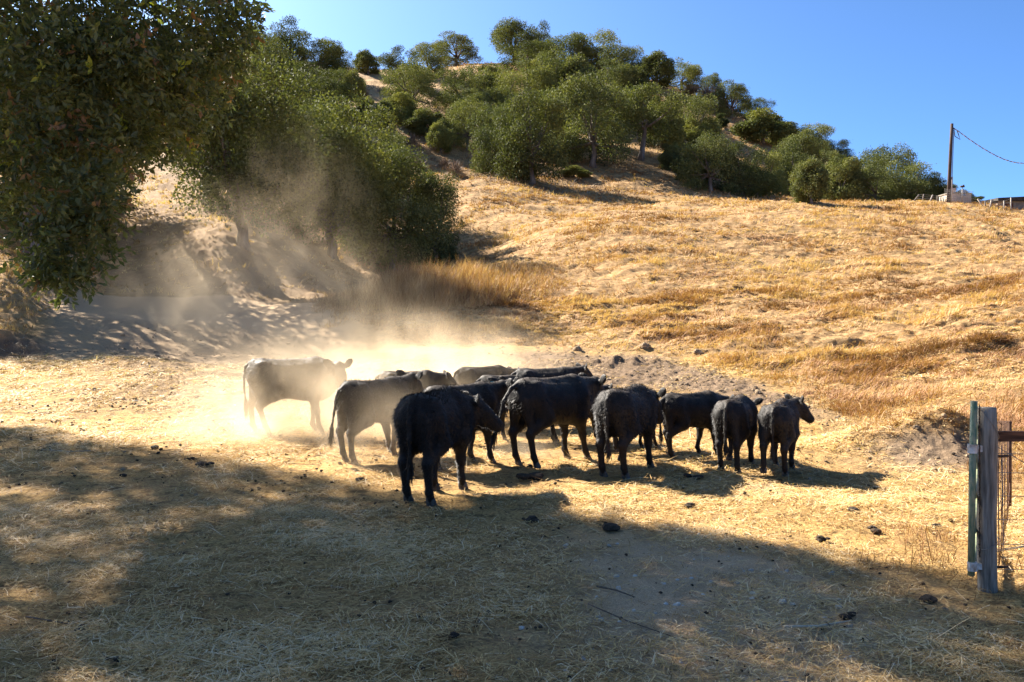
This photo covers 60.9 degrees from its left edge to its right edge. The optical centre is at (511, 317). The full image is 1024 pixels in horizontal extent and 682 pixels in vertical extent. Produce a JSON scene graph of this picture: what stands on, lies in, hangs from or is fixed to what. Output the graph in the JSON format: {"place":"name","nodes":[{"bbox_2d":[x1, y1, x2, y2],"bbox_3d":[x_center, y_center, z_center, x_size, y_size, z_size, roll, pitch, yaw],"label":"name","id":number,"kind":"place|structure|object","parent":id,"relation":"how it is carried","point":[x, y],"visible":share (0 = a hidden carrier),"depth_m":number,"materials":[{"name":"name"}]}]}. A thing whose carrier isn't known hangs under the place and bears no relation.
{"place":"outdoors","nodes":[
{"label":"outdoors","id":0,"kind":"place"},
{"bbox_2d":[0,41,1023,681],"bbox_3d":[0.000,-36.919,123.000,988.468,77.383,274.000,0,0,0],"label":"terrain","id":1,"kind":"structure","parent":0,"point":[204,311],"depth_m":14.39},
{"bbox_2d":[0,150,126,234],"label":"oak tree","id":2,"kind":"object","parent":1,"relation":"on","point":[17,211],"visible":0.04,"depth_m":39.84,"materials":[{"name":"green plant"}]},
{"bbox_2d":[0,0,180,257],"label":"oak tree","id":3,"kind":"object","parent":1,"relation":"on","point":[33,243],"visible":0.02,"depth_m":35.73,"materials":[{"name":"green plant"}]},
{"bbox_2d":[0,0,275,311],"bbox_3d":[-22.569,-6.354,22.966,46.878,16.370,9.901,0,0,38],"label":"oak tree","id":4,"kind":"object","parent":1,"relation":"on","point":[125,67],"visible":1,"depth_m":9.47,"materials":[{"name":"green plant"}]},
{"bbox_2d":[0,172,352,334],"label":"bank grass","id":5,"kind":"structure","parent":1,"relation":"on","point":[50,307],"depth_m":39.15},
{"bbox_2d":[154,87,261,192],"bbox_3d":[-18.723,-11.048,53.493,7.446,7.559,8.834,0,0,11],"label":"oak tree","id":6,"kind":"object","parent":1,"relation":"on","point":[176,164],"depth_m":52.79,"materials":[{"name":"green plant"}]},
{"bbox_2d":[164,40,340,251],"bbox_3d":[-12.132,-7.558,39.488,7.914,9.368,9.389,0,0,-2],"label":"oak tree","id":7,"kind":"object","parent":1,"relation":"on","point":[266,175],"visible":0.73,"depth_m":38.40,"materials":[{"name":"green plant"}]},
{"bbox_2d":[236,32,301,103],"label":"oak tree","id":8,"kind":"object","parent":1,"relation":"on","point":[279,54],"visible":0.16,"depth_m":87.23,"materials":[{"name":"green plant"}]},
{"bbox_2d":[267,14,314,64],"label":"oak tree","id":9,"kind":"object","parent":1,"relation":"on","point":[290,37],"visible":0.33,"depth_m":145.19,"materials":[{"name":"green plant"}]},
{"bbox_2d":[241,356,352,435],"bbox_3d":[-3.096,1.121,12.644,1.620,1.158,0.755,0,0,3],"label":"cow","id":10,"kind":"object","parent":1,"relation":"on","point":[313,381],"visible":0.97,"depth_m":12.48},
{"bbox_2d":[284,60,343,99],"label":"oak tree","id":11,"kind":"object","parent":1,"relation":"on","point":[324,85],"visible":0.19,"depth_m":106.80,"materials":[{"name":"green plant"}]},
{"bbox_2d":[291,31,349,77],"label":"oak tree","id":12,"kind":"object","parent":1,"relation":"on","point":[332,50],"visible":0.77,"depth_m":140.59,"materials":[{"name":"green plant"}]},
{"bbox_2d":[301,87,354,127],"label":"oak tree","id":13,"kind":"object","parent":1,"relation":"on","point":[330,98],"visible":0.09,"depth_m":84.49,"materials":[{"name":"green plant"}]},
{"bbox_2d":[304,66,357,105],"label":"oak tree","id":14,"kind":"object","parent":1,"relation":"on","point":[345,88],"visible":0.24,"depth_m":112.48,"materials":[{"name":"green plant"}]},
{"bbox_2d":[320,46,355,78],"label":"oak tree","id":15,"kind":"object","parent":1,"relation":"on","point":[348,66],"visible":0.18,"depth_m":145.02,"materials":[{"name":"green plant"}]},
{"bbox_2d":[269,82,427,261],"bbox_3d":[-10.310,-7.854,49.406,8.694,9.899,10.314,0,0,22],"label":"oak tree","id":16,"kind":"object","parent":1,"relation":"on","point":[353,196],"visible":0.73,"depth_m":47.89,"materials":[{"name":"green plant"}]},
{"bbox_2d":[340,68,367,99],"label":"oak tree","id":17,"kind":"object","parent":1,"relation":"on","point":[360,81],"visible":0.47,"depth_m":122.84,"materials":[{"name":"green plant"}]},
{"bbox_2d":[350,48,384,74],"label":"oak tree","id":18,"kind":"object","parent":1,"relation":"on","point":[365,60],"visible":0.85,"depth_m":159.23,"materials":[{"name":"green plant"}]},
{"bbox_2d":[350,96,394,128],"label":"oak tree","id":19,"kind":"object","parent":1,"relation":"on","point":[382,103],"visible":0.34,"depth_m":102.54,"materials":[{"name":"green plant"}]},
{"bbox_2d":[335,123,414,199],"bbox_3d":[-10.845,-11.288,65.537,7.518,6.726,8.919,0,0,-9],"label":"oak tree","id":20,"kind":"object","parent":1,"relation":"on","point":[389,138],"visible":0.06,"depth_m":64.69,"materials":[{"name":"green plant"}]},
{"bbox_2d":[327,370,424,464],"bbox_3d":[-1.620,1.213,10.856,0.566,1.067,1.644,0,0,35],"label":"cow","id":21,"kind":"object","parent":1,"relation":"on","point":[359,406],"visible":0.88,"depth_m":10.43},
{"bbox_2d":[335,139,454,271],"bbox_3d":[-7.316,-5.810,52.630,8.173,9.999,7.447,0,0,-1],"label":"oak tree","id":22,"kind":"object","parent":1,"relation":"on","point":[387,248],"visible":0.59,"depth_m":51.25,"materials":[{"name":"green plant"}]},
{"bbox_2d":[376,44,420,83],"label":"oak tree","id":23,"kind":"object","parent":1,"relation":"on","point":[390,58],"visible":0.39,"depth_m":146.97,"materials":[{"name":"green plant"}]},
{"bbox_2d":[382,92,419,128],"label":"oak tree","id":24,"kind":"object","parent":1,"relation":"on","point":[405,109],"visible":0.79,"depth_m":109.91,"materials":[{"name":"green plant"}]},
{"bbox_2d":[377,58,449,113],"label":"oak tree","id":25,"kind":"object","parent":1,"relation":"on","point":[418,83],"visible":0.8,"depth_m":121.46,"materials":[{"name":"green plant"}]},
{"bbox_2d":[374,369,457,389],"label":"cow","id":26,"kind":"object","parent":1,"relation":"on","point":[429,377],"visible":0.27,"depth_m":13.55},
{"bbox_2d":[401,107,449,136],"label":"bush","id":27,"kind":"object","parent":1,"relation":"on","point":[420,121],"visible":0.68,"depth_m":106.02,"materials":[{"name":"green plant"}]},
{"bbox_2d":[408,39,453,77],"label":"oak tree","id":28,"kind":"object","parent":1,"relation":"on","point":[426,53],"visible":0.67,"depth_m":160.13,"materials":[{"name":"green plant"}]},
{"bbox_2d":[404,163,466,269],"bbox_3d":[-4.955,-5.855,55.001,4.009,7.679,4.761,0,0,-22],"label":"oak tree","id":29,"kind":"object","parent":1,"relation":"on","point":[443,196],"visible":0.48,"depth_m":54.42,"materials":[{"name":"green plant"}]},
{"bbox_2d":[425,120,455,153],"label":"bush","id":30,"kind":"object","parent":1,"relation":"on","point":[437,136],"visible":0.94,"depth_m":101.33,"materials":[{"name":"green plant"}]},
{"bbox_2d":[310,251,575,327],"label":"dry weeds","id":31,"kind":"object","parent":1,"relation":"on","point":[404,286],"visible":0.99,"depth_m":32.75,"materials":[{"name":"yellow plant"}]},
{"bbox_2d":[390,384,503,505],"bbox_3d":[-0.688,1.211,8.635,0.673,1.081,1.579,0,0,25],"label":"cow","id":32,"kind":"object","parent":1,"relation":"on","point":[433,427],"visible":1,"depth_m":8.12},
{"bbox_2d":[441,159,469,175],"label":"dry shrub","id":33,"kind":"object","parent":1,"relation":"on","point":[455,164],"visible":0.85,"depth_m":89.20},
{"bbox_2d":[433,30,485,67],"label":"oak tree","id":34,"kind":"object","parent":1,"relation":"on","point":[461,42],"visible":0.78,"depth_m":197.05,"materials":[{"name":"green plant"}]},
{"bbox_2d":[432,63,489,112],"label":"oak tree","id":35,"kind":"object","parent":1,"relation":"on","point":[462,78],"visible":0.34,"depth_m":127.46,"materials":[{"name":"green plant"}]},
{"bbox_2d":[418,377,512,471],"bbox_3d":[-0.518,1.237,10.276,1.620,1.018,0.564,0,0,-44],"label":"cow","id":36,"kind":"object","parent":1,"relation":"on","point":[491,391],"visible":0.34,"depth_m":10.33},
{"bbox_2d":[444,82,491,124],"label":"oak tree","id":37,"kind":"object","parent":1,"relation":"on","point":[480,97],"visible":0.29,"depth_m":120.92,"materials":[{"name":"green plant"}]},
{"bbox_2d":[442,96,494,150],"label":"oak tree","id":38,"kind":"object","parent":1,"relation":"on","point":[458,122],"visible":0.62,"depth_m":106.56,"materials":[{"name":"green plant"}]},
{"bbox_2d":[453,365,518,416],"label":"cow","id":39,"kind":"object","parent":1,"relation":"on","point":[464,375],"visible":0.25,"depth_m":13.99},
{"bbox_2d":[464,100,514,176],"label":"oak tree","id":40,"kind":"object","parent":1,"relation":"on","point":[482,136],"visible":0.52,"depth_m":92.34,"materials":[{"name":"green plant"}]},
{"bbox_2d":[476,63,513,97],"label":"oak tree","id":41,"kind":"object","parent":1,"relation":"on","point":[489,67],"visible":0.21,"depth_m":141.80,"materials":[{"name":"green plant"}]},
{"bbox_2d":[464,68,530,125],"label":"oak tree","id":42,"kind":"object","parent":1,"relation":"on","point":[498,94],"visible":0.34,"depth_m":124.27,"materials":[{"name":"green plant"}]},
{"bbox_2d":[0,324,1023,681],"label":"straw","id":43,"kind":"object","parent":1,"relation":"on","point":[364,656],"visible":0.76,"depth_m":6.10,"materials":[{"name":"plant"}]},
{"bbox_2d":[0,387,1022,681],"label":"dung crumbs","id":44,"kind":"object","parent":43,"relation":"on","point":[436,515],"visible":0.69,"depth_m":7.87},
{"bbox_2d":[489,16,538,62],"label":"oak tree","id":45,"kind":"object","parent":1,"relation":"on","point":[505,33],"visible":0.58,"depth_m":189.90,"materials":[{"name":"green plant"}]},
{"bbox_2d":[5,306,1022,681],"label":"dirt clods","id":46,"kind":"object","parent":1,"relation":"on","point":[501,356],"visible":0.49,"depth_m":17.16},
{"bbox_2d":[490,114,542,181],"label":"oak tree","id":47,"kind":"object","parent":1,"relation":"on","point":[497,139],"visible":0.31,"depth_m":89.05,"materials":[{"name":"green plant"}]},
{"bbox_2d":[493,51,559,104],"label":"oak tree","id":48,"kind":"object","parent":1,"relation":"on","point":[537,77],"visible":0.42,"depth_m":132.54,"materials":[{"name":"green plant"}]},
{"bbox_2d":[495,32,558,71],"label":"oak tree","id":49,"kind":"object","parent":1,"relation":"on","point":[533,48],"visible":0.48,"depth_m":171.74,"materials":[{"name":"green plant"}]},
{"bbox_2d":[516,472,543,479],"bbox_3d":[0.195,1.708,9.318,0.324,0.111,0.204,0,0,-40],"label":"dung","id":50,"kind":"object","parent":1,"relation":"on","point":[532,476],"visible":0.89,"depth_m":9.27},
{"bbox_2d":[491,85,572,184],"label":"oak tree","id":51,"kind":"object","parent":1,"relation":"on","point":[545,105],"visible":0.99,"depth_m":87.00,"materials":[{"name":"green plant"}]},
{"bbox_2d":[504,86,569,136],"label":"oak tree","id":52,"kind":"object","parent":1,"relation":"on","point":[507,102],"visible":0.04,"depth_m":112.46,"materials":[{"name":"green plant"}]},
{"bbox_2d":[523,19,552,58],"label":"oak tree","id":53,"kind":"object","parent":1,"relation":"on","point":[541,36],"visible":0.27,"depth_m":187.66,"materials":[{"name":"green plant"}]},
{"bbox_2d":[489,372,605,468],"bbox_3d":[0.508,1.198,10.396,1.862,1.084,0.618,0,0,-40],"label":"cow","id":54,"kind":"object","parent":1,"relation":"on","point":[537,406],"visible":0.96,"depth_m":10.14},
{"bbox_2d":[506,362,592,416],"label":"cow","id":55,"kind":"object","parent":1,"relation":"on","point":[519,373],"visible":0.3,"depth_m":13.42},
{"bbox_2d":[525,44,574,92],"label":"oak tree","id":56,"kind":"object","parent":1,"relation":"on","point":[557,61],"visible":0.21,"depth_m":137.73,"materials":[{"name":"green plant"}]},
{"bbox_2d":[546,31,599,65],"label":"oak tree","id":57,"kind":"object","parent":1,"relation":"on","point":[578,41],"visible":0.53,"depth_m":177.31,"materials":[{"name":"green plant"}]},
{"bbox_2d":[557,165,591,176],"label":"bush","id":58,"kind":"object","parent":1,"relation":"on","point":[574,170],"visible":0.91,"depth_m":95.57,"materials":[{"name":"green plant"}]},
{"bbox_2d":[542,383,612,444],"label":"cow","id":59,"kind":"object","parent":1,"relation":"on","point":[554,437],"visible":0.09,"depth_m":11.96},
{"bbox_2d":[551,51,606,94],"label":"oak tree","id":60,"kind":"object","parent":1,"relation":"on","point":[573,66],"visible":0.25,"depth_m":133.12,"materials":[{"name":"green plant"}]},
{"bbox_2d":[550,69,639,167],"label":"oak tree","id":61,"kind":"object","parent":1,"relation":"on","point":[587,93],"visible":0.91,"depth_m":100.36,"materials":[{"name":"green plant"}]},
{"bbox_2d":[291,57,900,199],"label":"scrub","id":62,"kind":"object","parent":1,"relation":"on","point":[434,158],"visible":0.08,"depth_m":89.94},
{"bbox_2d":[573,27,629,70],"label":"oak tree","id":63,"kind":"object","parent":1,"relation":"on","point":[609,50],"visible":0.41,"depth_m":178.86,"materials":[{"name":"green plant"}]},
{"bbox_2d":[586,50,636,93],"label":"oak tree","id":64,"kind":"object","parent":1,"relation":"on","point":[619,71],"visible":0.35,"depth_m":141.71,"materials":[{"name":"green plant"}]},
{"bbox_2d":[400,61,827,196],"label":"dry grass","id":65,"kind":"structure","parent":1,"relation":"on","point":[582,136],"depth_m":115.37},
{"bbox_2d":[608,44,644,74],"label":"oak tree","id":66,"kind":"object","parent":1,"relation":"on","point":[629,52],"visible":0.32,"depth_m":175.97,"materials":[{"name":"green plant"}]},
{"bbox_2d":[592,383,666,478],"bbox_3d":[1.359,1.242,9.892,0.569,1.007,1.491,0,0,30],"label":"cow","id":67,"kind":"object","parent":1,"relation":"on","point":[628,414],"visible":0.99,"depth_m":9.41},
{"bbox_2d":[620,64,654,103],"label":"oak tree","id":68,"kind":"object","parent":1,"relation":"on","point":[639,74],"visible":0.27,"depth_m":143.79,"materials":[{"name":"green plant"}]},
{"bbox_2d":[601,79,690,160],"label":"oak tree","id":69,"kind":"object","parent":1,"relation":"on","point":[641,120],"visible":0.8,"depth_m":105.62,"materials":[{"name":"green plant"}]},
{"bbox_2d":[634,49,678,88],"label":"oak tree","id":70,"kind":"object","parent":1,"relation":"on","point":[658,66],"visible":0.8,"depth_m":168.35,"materials":[{"name":"green plant"}]},
{"bbox_2d":[293,148,1023,300],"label":"dry grass","id":71,"kind":"structure","parent":1,"relation":"on","point":[849,203],"depth_m":50.44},
{"bbox_2d":[646,94,686,152],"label":"oak tree","id":72,"kind":"object","parent":1,"relation":"on","point":[676,130],"visible":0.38,"depth_m":112.53,"materials":[{"name":"green plant"}]},
{"bbox_2d":[657,143,681,169],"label":"bush","id":73,"kind":"object","parent":1,"relation":"on","point":[667,158],"visible":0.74,"depth_m":102.94,"materials":[{"name":"green plant"}]},
{"bbox_2d":[336,271,1023,483],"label":"dry grass","id":74,"kind":"structure","parent":1,"relation":"on","point":[689,297],"depth_m":25.34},
{"bbox_2d":[668,56,705,92],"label":"oak tree","id":75,"kind":"object","parent":1,"relation":"on","point":[694,72],"visible":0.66,"depth_m":177.79,"materials":[{"name":"green plant"}]},
{"bbox_2d":[669,143,708,182],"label":"oak tree","id":76,"kind":"object","parent":1,"relation":"on","point":[674,164],"visible":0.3,"depth_m":96.41,"materials":[{"name":"green plant"}]},
{"bbox_2d":[672,117,708,147],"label":"oak tree","id":77,"kind":"object","parent":1,"relation":"on","point":[691,132],"visible":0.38,"depth_m":115.31,"materials":[{"name":"green plant"}]},
{"bbox_2d":[658,389,733,460],"bbox_3d":[2.341,1.319,10.915,1.279,0.841,0.456,0,0,-27],"label":"cow","id":78,"kind":"object","parent":1,"relation":"on","point":[681,412],"visible":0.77,"depth_m":10.68},
{"bbox_2d":[677,93,723,145],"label":"oak tree","id":79,"kind":"object","parent":1,"relation":"on","point":[701,104],"visible":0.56,"depth_m":120.30,"materials":[{"name":"green plant"}]},
{"bbox_2d":[675,127,745,195],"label":"oak tree","id":80,"kind":"object","parent":1,"relation":"on","point":[692,171],"visible":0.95,"depth_m":91.84,"materials":[{"name":"green plant"}]},
{"bbox_2d":[697,72,724,96],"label":"oak tree","id":81,"kind":"object","parent":1,"relation":"on","point":[714,80],"visible":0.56,"depth_m":184.09,"materials":[{"name":"green plant"}]},
{"bbox_2d":[709,79,755,118],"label":"oak tree","id":82,"kind":"object","parent":1,"relation":"on","point":[736,91],"visible":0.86,"depth_m":159.19,"materials":[{"name":"green plant"}]},
{"bbox_2d":[711,393,762,472],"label":"cow","id":83,"kind":"object","parent":1,"relation":"on","point":[734,420],"visible":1,"depth_m":9.75},
{"bbox_2d":[712,139,770,197],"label":"oak tree","id":84,"kind":"object","parent":1,"relation":"on","point":[755,171],"visible":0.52,"depth_m":92.52,"materials":[{"name":"green plant"}]},
{"bbox_2d":[735,97,776,119],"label":"oak tree","id":85,"kind":"object","parent":1,"relation":"on","point":[759,100],"visible":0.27,"depth_m":170.31,"materials":[{"name":"green plant"}]},
{"bbox_2d":[728,107,799,146],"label":"oak tree","id":86,"kind":"object","parent":1,"relation":"on","point":[775,127],"visible":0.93,"depth_m":138.05,"materials":[{"name":"green plant"}]},
{"bbox_2d":[739,150,792,197],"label":"oak tree","id":87,"kind":"object","parent":1,"relation":"on","point":[776,186],"visible":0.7,"depth_m":93.73,"materials":[{"name":"green plant"}]},
{"bbox_2d":[756,394,814,476],"bbox_3d":[3.077,1.323,9.914,0.491,0.845,1.205,0,0,31],"label":"cow","id":88,"kind":"object","parent":1,"relation":"on","point":[778,420],"visible":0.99,"depth_m":9.50},
{"bbox_2d":[766,137,811,195],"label":"oak tree","id":89,"kind":"object","parent":1,"relation":"on","point":[789,161],"visible":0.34,"depth_m":100.22,"materials":[{"name":"green plant"}]},
{"bbox_2d":[777,128,834,166],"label":"oak tree","id":90,"kind":"object","parent":1,"relation":"on","point":[802,137],"visible":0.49,"depth_m":122.38,"materials":[{"name":"green plant"}]},
{"bbox_2d":[788,154,830,203],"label":"oak tree","id":91,"kind":"object","parent":1,"relation":"on","point":[808,172],"visible":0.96,"depth_m":66.31,"materials":[{"name":"green plant"}]},
{"bbox_2d":[798,121,835,153],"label":"oak tree","id":92,"kind":"object","parent":1,"relation":"on","point":[825,130],"visible":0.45,"depth_m":150.37,"materials":[{"name":"green plant"}]},
{"bbox_2d":[816,147,846,198],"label":"oak tree","id":93,"kind":"object","parent":1,"relation":"on","point":[830,154],"visible":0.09,"depth_m":99.22,"materials":[{"name":"green plant"}]},
{"bbox_2d":[820,139,855,159],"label":"oak tree","id":94,"kind":"object","parent":1,"relation":"on","point":[845,151],"visible":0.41,"depth_m":147.36,"materials":[{"name":"green plant"}]},
{"bbox_2d":[822,156,865,201],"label":"oak tree","id":95,"kind":"object","parent":1,"relation":"on","point":[843,173],"visible":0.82,"depth_m":83.54,"materials":[{"name":"green plant"}]},
{"bbox_2d":[849,146,892,193],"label":"oak tree","id":96,"kind":"object","parent":1,"relation":"on","point":[865,158],"visible":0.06,"depth_m":96.36,"materials":[{"name":"green plant"}]},
{"bbox_2d":[850,164,904,201],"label":"oak tree","id":97,"kind":"object","parent":1,"relation":"on","point":[867,184],"visible":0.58,"depth_m":83.18,"materials":[{"name":"green plant"}]},
{"bbox_2d":[861,142,920,198],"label":"oak tree","id":98,"kind":"object","parent":1,"relation":"on","point":[880,160],"visible":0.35,"depth_m":92.27,"materials":[{"name":"green plant"}]},
{"bbox_2d":[875,159,940,200],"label":"oak tree","id":99,"kind":"object","parent":1,"relation":"on","point":[905,183],"visible":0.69,"depth_m":82.74,"materials":[{"name":"green plant"}]},
{"bbox_2d":[809,503,1023,647],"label":"dry grass","id":100,"kind":"structure","parent":1,"relation":"on","point":[930,553],"depth_m":6.31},
{"bbox_2d":[909,171,946,200],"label":"oak tree","id":101,"kind":"object","parent":1,"relation":"on","point":[943,189],"visible":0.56,"depth_m":82.82,"materials":[{"name":"green plant"}]},
{"bbox_2d":[946,123,959,202],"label":"utility pole","id":102,"kind":"object","parent":1,"relation":"on","point":[950,165],"visible":0.88,"depth_m":72.89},
{"bbox_2d":[938,188,971,202],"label":"shed","id":103,"kind":"structure","parent":1,"relation":"on","point":[958,197],"depth_m":76.00,"materials":[{"name":"grey"}]},
{"bbox_2d":[914,189,1011,209],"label":"wire fence","id":104,"kind":"object","parent":1,"relation":"on","point":[961,200],"visible":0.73,"depth_m":71.96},
{"bbox_2d":[976,407,1023,592],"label":"fence","id":105,"kind":"object","parent":1,"relation":"on","point":[991,436],"visible":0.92,"depth_m":5.54,"materials":[{"name":"grey wood"}]},
{"bbox_2d":[967,401,982,575],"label":"gate","id":106,"kind":"structure","parent":105,"relation":"attached to","point":[974,448],"depth_m":5.54,"materials":[{"name":"green paint"}]},
{"bbox_2d":[976,197,1023,209],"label":"barn","id":107,"kind":"structure","parent":1,"relation":"on","point":[1018,202],"depth_m":78.00,"materials":[{"name":"brown wood"}]},
{"bbox_2d":[998,420,1011,564],"bbox_3d":[3.936,1.328,6.955,0.042,1.240,2.248,0,0,32],"label":"wire fence","id":108,"kind":"object","parent":1,"relation":"on","point":[1008,462],"visible":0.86,"depth_m":6.88,"materials":[{"name":"metal"}]},
{"bbox_2d":[2,0,1023,200],"label":"sky","id":109,"kind":"structure","parent":0,"point":[876,72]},
{"bbox_2d":[519,526,925,681],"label":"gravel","id":110,"kind":"structure","parent":0,"point":[679,603],"depth_m":5.29,"materials":[{"name":"stone"}]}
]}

